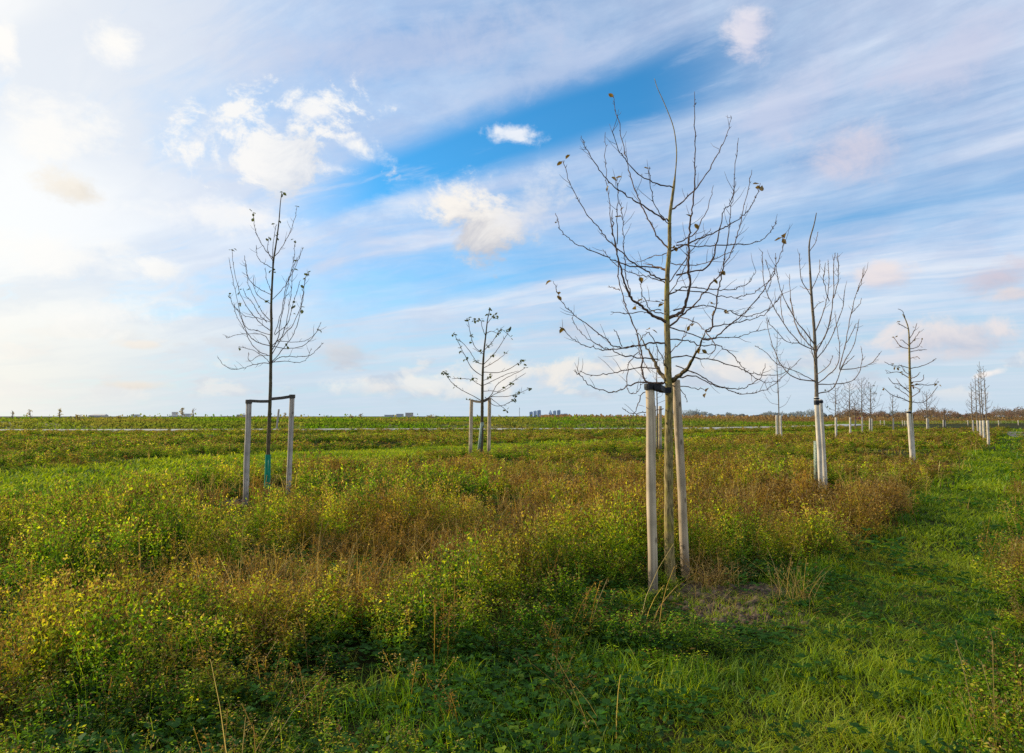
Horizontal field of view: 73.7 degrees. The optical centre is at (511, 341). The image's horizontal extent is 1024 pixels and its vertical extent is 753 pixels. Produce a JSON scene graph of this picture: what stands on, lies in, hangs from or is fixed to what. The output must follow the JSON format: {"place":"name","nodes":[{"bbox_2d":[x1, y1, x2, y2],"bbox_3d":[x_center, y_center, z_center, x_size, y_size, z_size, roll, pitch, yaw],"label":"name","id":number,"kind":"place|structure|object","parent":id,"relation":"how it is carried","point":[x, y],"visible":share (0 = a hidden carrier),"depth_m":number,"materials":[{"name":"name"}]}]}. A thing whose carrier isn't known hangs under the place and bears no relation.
{"place":"outdoors","nodes":[
{"label":"outdoors","id":0,"kind":"place"},
{"bbox_2d":[88,414,107,416],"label":"building","id":1,"kind":"structure","parent":0,"point":[99,415],"depth_m":1483.30,"materials":[{"name":"brick"}]},
{"bbox_2d":[169,412,179,416],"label":"building","id":2,"kind":"structure","parent":0,"point":[174,414],"depth_m":1488.48,"materials":[{"name":"white"}]},
{"bbox_2d":[405,413,412,416],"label":"building","id":3,"kind":"structure","parent":0,"point":[408,414],"depth_m":1487.30,"materials":[{"name":"brick"}]},
{"bbox_2d":[0,419,933,431],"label":"road","id":4,"kind":"structure","parent":0,"point":[424,429],"depth_m":81.78,"materials":[{"name":"grey asphalt"}]},
{"bbox_2d":[0,416,1023,752],"bbox_3d":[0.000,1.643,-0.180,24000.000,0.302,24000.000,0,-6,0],"label":"ground","id":5,"kind":"structure","parent":0,"point":[364,660],"depth_m":4.70,"materials":[{"name":"green plant"}]},
{"bbox_2d":[243,399,268,506],"bbox_3d":[-5.059,2.325,13.477,0.132,2.348,0.752,-1,-6,11],"label":"tree stake","id":6,"kind":"object","parent":5,"relation":"on","point":[248,403],"visible":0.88,"depth_m":13.16,"materials":[{"name":"grey wood"}]},
{"bbox_2d":[217,191,326,499],"bbox_3d":[-4.958,0.093,14.048,2.033,6.528,1.927,3,-7,-22],"label":"young tree","id":7,"kind":"object","parent":5,"relation":"on","point":[268,454],"visible":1,"depth_m":13.98,"materials":[{"name":"brown plant"}]},
{"bbox_2d":[276,409,279,428],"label":"wooden post","id":8,"kind":"object","parent":5,"relation":"on","point":[277,418],"visible":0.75,"depth_m":71.48,"materials":[{"name":"grey wood"}]},
{"bbox_2d":[270,395,294,494],"bbox_3d":[-4.732,2.312,13.981,0.126,2.453,0.575,-5,-8,36],"label":"tree stake","id":9,"kind":"object","parent":5,"relation":"on","point":[290,439],"visible":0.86,"depth_m":14.14,"materials":[{"name":"grey wood"}]},
{"bbox_2d":[469,399,481,451],"bbox_3d":[-1.550,3.835,29.572,0.185,2.665,0.985,5,-8,-38],"label":"tree stake","id":10,"kind":"object","parent":5,"relation":"on","point":[470,424],"visible":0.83,"depth_m":29.85,"materials":[{"name":"grey wood"}]},
{"bbox_2d":[441,307,531,451],"bbox_3d":[-1.074,1.691,29.166,3.881,6.470,2.761,0,-6,0],"label":"young tree","id":11,"kind":"object","parent":5,"relation":"on","point":[480,440],"visible":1,"depth_m":29.33,"materials":[{"name":"brown plant"}]},
{"bbox_2d":[484,398,490,451],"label":"tree stake","id":12,"kind":"object","parent":5,"relation":"on","point":[489,429],"visible":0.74,"depth_m":29.90,"materials":[{"name":"grey wood"}]},
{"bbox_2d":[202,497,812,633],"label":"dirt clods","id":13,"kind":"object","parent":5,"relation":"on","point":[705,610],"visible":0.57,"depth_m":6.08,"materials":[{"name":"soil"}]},
{"bbox_2d":[0,420,1021,428],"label":"embankment","id":14,"kind":"structure","parent":5,"relation":"on","point":[447,424],"depth_m":94.73,"materials":[{"name":"green plant"}]},
{"bbox_2d":[71,414,85,419],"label":"bush","id":15,"kind":"object","parent":14,"relation":"on","point":[78,417],"visible":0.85,"depth_m":95.34,"materials":[{"name":"green plant"}]},
{"bbox_2d":[0,412,1023,428],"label":"bank grass","id":16,"kind":"structure","parent":14,"relation":"on","point":[211,422],"depth_m":96.59,"materials":[{"name":"green plant"}]},
{"bbox_2d":[540,414,1023,419],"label":"reeds","id":17,"kind":"object","parent":14,"relation":"on","point":[747,416],"visible":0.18,"depth_m":167.54,"materials":[{"name":"brown plant"}]},
{"bbox_2d":[0,424,1023,752],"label":"weeds","id":18,"kind":"object","parent":5,"relation":"on","point":[46,536],"visible":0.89,"depth_m":7.00,"materials":[{"name":"green plant"}]},
{"bbox_2d":[0,482,1023,752],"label":"ground cover","id":19,"kind":"object","parent":5,"relation":"on","point":[594,738],"visible":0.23,"depth_m":4.15,"materials":[{"name":"green plant"}]},
{"bbox_2d":[1,429,1023,752],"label":"dry stalks","id":20,"kind":"object","parent":5,"relation":"on","point":[707,581],"visible":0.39,"depth_m":6.77,"materials":[{"name":"brown plant"}]},
{"bbox_2d":[645,350,664,447],"bbox_3d":[6.813,2.640,31.455,1.548,4.856,1.265,0,-6,0],"label":"young tree","id":21,"kind":"object","parent":5,"relation":"on","point":[657,400],"visible":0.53,"depth_m":31.50,"materials":[{"name":"brown plant"}]},
{"bbox_2d":[655,406,655,444],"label":"tree stake","id":22,"kind":"object","parent":5,"relation":"on","point":[655,425],"visible":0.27,"depth_m":30.72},
{"bbox_2d":[644,383,671,594],"bbox_3d":[1.445,1.553,6.626,0.170,2.264,0.667,-3,-7,24],"label":"tree stake","id":23,"kind":"object","parent":5,"relation":"on","point":[650,388],"visible":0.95,"depth_m":6.38,"materials":[{"name":"wood"}]},
{"bbox_2d":[658,406,661,448],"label":"tree stake","id":24,"kind":"object","parent":5,"relation":"on","point":[660,425],"visible":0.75,"depth_m":31.40,"materials":[{"name":"grey wood"}]},
{"bbox_2d":[546,79,799,585],"bbox_3d":[1.647,-0.208,7.108,2.401,5.516,1.759,4,-7,-31],"label":"young tree","id":25,"kind":"object","parent":5,"relation":"on","point":[668,378],"visible":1,"depth_m":7.00,"materials":[{"name":"brown plant"}]},
{"bbox_2d":[356,535,1002,719],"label":"fallen leaves","id":26,"kind":"object","parent":5,"relation":"on","point":[903,717],"visible":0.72,"depth_m":5.36,"materials":[{"name":"brown plant"}]},
{"bbox_2d":[672,380,690,580],"bbox_3d":[1.733,1.559,6.974,0.092,2.337,0.213,-5,-8,39],"label":"tree stake","id":27,"kind":"object","parent":5,"relation":"on","point":[681,480],"visible":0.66,"depth_m":6.95,"materials":[{"name":"beige wood"}]},
{"bbox_2d":[763,329,788,434],"bbox_3d":[18.575,3.027,47.870,1.627,7.821,1.619,1,-6,-12],"label":"young tree","id":28,"kind":"object","parent":5,"relation":"on","point":[778,391],"visible":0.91,"depth_m":47.72,"materials":[{"name":"brown plant"}]},
{"bbox_2d":[775,415,777,433],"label":"tree stake","id":29,"kind":"object","parent":5,"relation":"on","point":[776,417],"visible":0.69,"depth_m":45.26,"materials":[{"name":"grey wood"}]},
{"bbox_2d":[780,415,781,434],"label":"tree stake","id":30,"kind":"object","parent":5,"relation":"on","point":[780,424],"visible":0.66,"depth_m":45.35,"materials":[{"name":"grey wood"}]},
{"bbox_2d":[755,213,881,480],"bbox_3d":[7.007,0.223,15.738,2.063,6.517,2.955,-6,-9,44],"label":"young tree","id":31,"kind":"object","parent":5,"relation":"on","point":[816,373],"visible":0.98,"depth_m":15.65,"materials":[{"name":"brown plant"}]},
{"bbox_2d":[814,397,822,484],"bbox_3d":[6.638,2.392,14.762,0.119,2.376,0.118,0,-6,0],"label":"tree stake","id":32,"kind":"object","parent":5,"relation":"on","point":[818,435],"visible":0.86,"depth_m":14.76,"materials":[{"name":"wood"}]},
{"bbox_2d":[819,399,827,488],"bbox_3d":[6.930,2.456,15.200,0.112,2.330,0.149,0,-6,0],"label":"tree stake","id":33,"kind":"object","parent":5,"relation":"on","point":[824,466],"visible":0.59,"depth_m":15.18,"materials":[{"name":"wood"}]},
{"bbox_2d":[835,417,836,437],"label":"tree stake","id":34,"kind":"object","parent":5,"relation":"on","point":[835,426],"visible":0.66,"depth_m":47.59,"materials":[{"name":"beige wood"}]},
{"bbox_2d":[824,384,849,416],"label":"young tree","id":35,"kind":"object","parent":5,"relation":"on","point":[835,400],"visible":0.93,"depth_m":49.02,"materials":[{"name":"brown plant"}]},
{"bbox_2d":[836,381,860,416],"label":"young tree","id":36,"kind":"object","parent":5,"relation":"on","point":[849,399],"visible":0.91,"depth_m":64.49,"materials":[{"name":"brown plant"}]},
{"bbox_2d":[849,417,850,432],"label":"tree stake","id":37,"kind":"object","parent":5,"relation":"on","point":[849,424],"visible":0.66,"depth_m":56.23,"materials":[{"name":"grey wood"}]},
{"bbox_2d":[682,408,1023,416],"bbox_3d":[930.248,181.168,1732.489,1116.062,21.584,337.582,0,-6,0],"label":"woodland","id":38,"kind":"object","parent":5,"relation":"on","point":[801,413],"visible":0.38,"depth_m":1645.40,"materials":[{"name":"brown plant"}]},
{"bbox_2d":[848,401,858,429],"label":"young tree","id":39,"kind":"object","parent":5,"relation":"on","point":[854,414],"visible":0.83,"depth_m":83.73,"materials":[{"name":"brown plant"}]},
{"bbox_2d":[848,377,875,430],"bbox_3d":[32.807,6.107,64.175,2.332,5.630,2.087,0,-6,0],"label":"young tree","id":40,"kind":"object","parent":5,"relation":"on","point":[861,391],"visible":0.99,"depth_m":64.14,"materials":[{"name":"brown plant"}]},
{"bbox_2d":[855,381,886,429],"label":"young tree","id":41,"kind":"object","parent":5,"relation":"on","point":[871,407],"visible":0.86,"depth_m":69.19,"materials":[{"name":"brown plant"}]},
{"bbox_2d":[885,394,898,428],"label":"young tree","id":42,"kind":"object","parent":5,"relation":"on","point":[892,410],"visible":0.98,"depth_m":69.14,"materials":[{"name":"brown plant"}]},
{"bbox_2d":[906,411,914,460],"bbox_3d":[13.333,3.391,22.820,0.165,2.140,0.154,0,-6,0],"label":"tree stake","id":43,"kind":"object","parent":5,"relation":"on","point":[910,437],"visible":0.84,"depth_m":22.81,"materials":[{"name":"wood"}]},
{"bbox_2d":[882,309,940,458],"bbox_3d":[13.799,1.648,23.595,2.155,5.408,1.384,0,-6,0],"label":"young tree","id":44,"kind":"object","parent":5,"relation":"on","point":[911,386],"visible":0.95,"depth_m":23.70,"materials":[{"name":"brown plant"}]},
{"bbox_2d":[912,413,915,459],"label":"tree stake","id":45,"kind":"object","parent":5,"relation":"on","point":[913,437],"visible":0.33,"depth_m":23.46,"materials":[{"name":"grey wood"}]},
{"bbox_2d":[918,391,938,417],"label":"young tree","id":46,"kind":"object","parent":5,"relation":"on","point":[927,404],"visible":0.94,"depth_m":75.34,"materials":[{"name":"brown plant"}]},
{"bbox_2d":[836,406,1023,417],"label":"woodland","id":47,"kind":"object","parent":5,"relation":"on","point":[1018,412],"visible":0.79,"depth_m":600.10,"materials":[{"name":"brown plant"}]},
{"bbox_2d":[938,408,950,426],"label":"young tree","id":48,"kind":"object","parent":5,"relation":"on","point":[944,413],"visible":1,"depth_m":102.93,"materials":[{"name":"brown plant"}]},
{"bbox_2d":[966,386,979,431],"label":"young tree","id":49,"kind":"object","parent":5,"relation":"on","point":[971,402],"visible":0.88,"depth_m":61.37,"materials":[{"name":"brown plant"}]},
{"bbox_2d":[967,362,983,420],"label":"young tree","id":50,"kind":"object","parent":5,"relation":"on","point":[979,396],"visible":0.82,"depth_m":46.34,"materials":[{"name":"brown plant"}]},
{"bbox_2d":[969,379,984,429],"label":"young tree","id":51,"kind":"object","parent":5,"relation":"on","point":[976,402],"visible":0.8,"depth_m":58.24,"materials":[{"name":"brown plant"}]},
{"bbox_2d":[979,421,981,435],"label":"tree stake","id":52,"kind":"object","parent":5,"relation":"on","point":[980,426],"visible":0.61,"depth_m":46.08,"materials":[{"name":"beige wood"}]},
{"bbox_2d":[973,366,988,419],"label":"young tree","id":53,"kind":"object","parent":5,"relation":"on","point":[981,397],"visible":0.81,"depth_m":42.83,"materials":[{"name":"brown plant"}]},
{"bbox_2d":[982,420,985,441],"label":"tree stake","id":54,"kind":"object","parent":5,"relation":"on","point":[983,426],"visible":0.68,"depth_m":42.57,"materials":[{"name":"beige wood"}]},
{"bbox_2d":[978,369,997,432],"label":"young tree","id":55,"kind":"object","parent":5,"relation":"on","point":[986,411],"visible":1,"depth_m":38.68,"materials":[{"name":"brown plant"}]},
{"bbox_2d":[986,420,989,445],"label":"tree stake","id":56,"kind":"object","parent":5,"relation":"on","point":[988,432],"visible":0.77,"depth_m":38.44,"materials":[{"name":"beige wood"}]},
{"bbox_2d":[1008,432,1023,436],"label":"dirt track","id":57,"kind":"structure","parent":5,"relation":"on","point":[1011,434],"depth_m":59.90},
{"bbox_2d":[0,0,1023,415],"label":"sky","id":58,"kind":"structure","parent":0,"point":[418,146],"materials":[{"name":"blue"}]}
]}

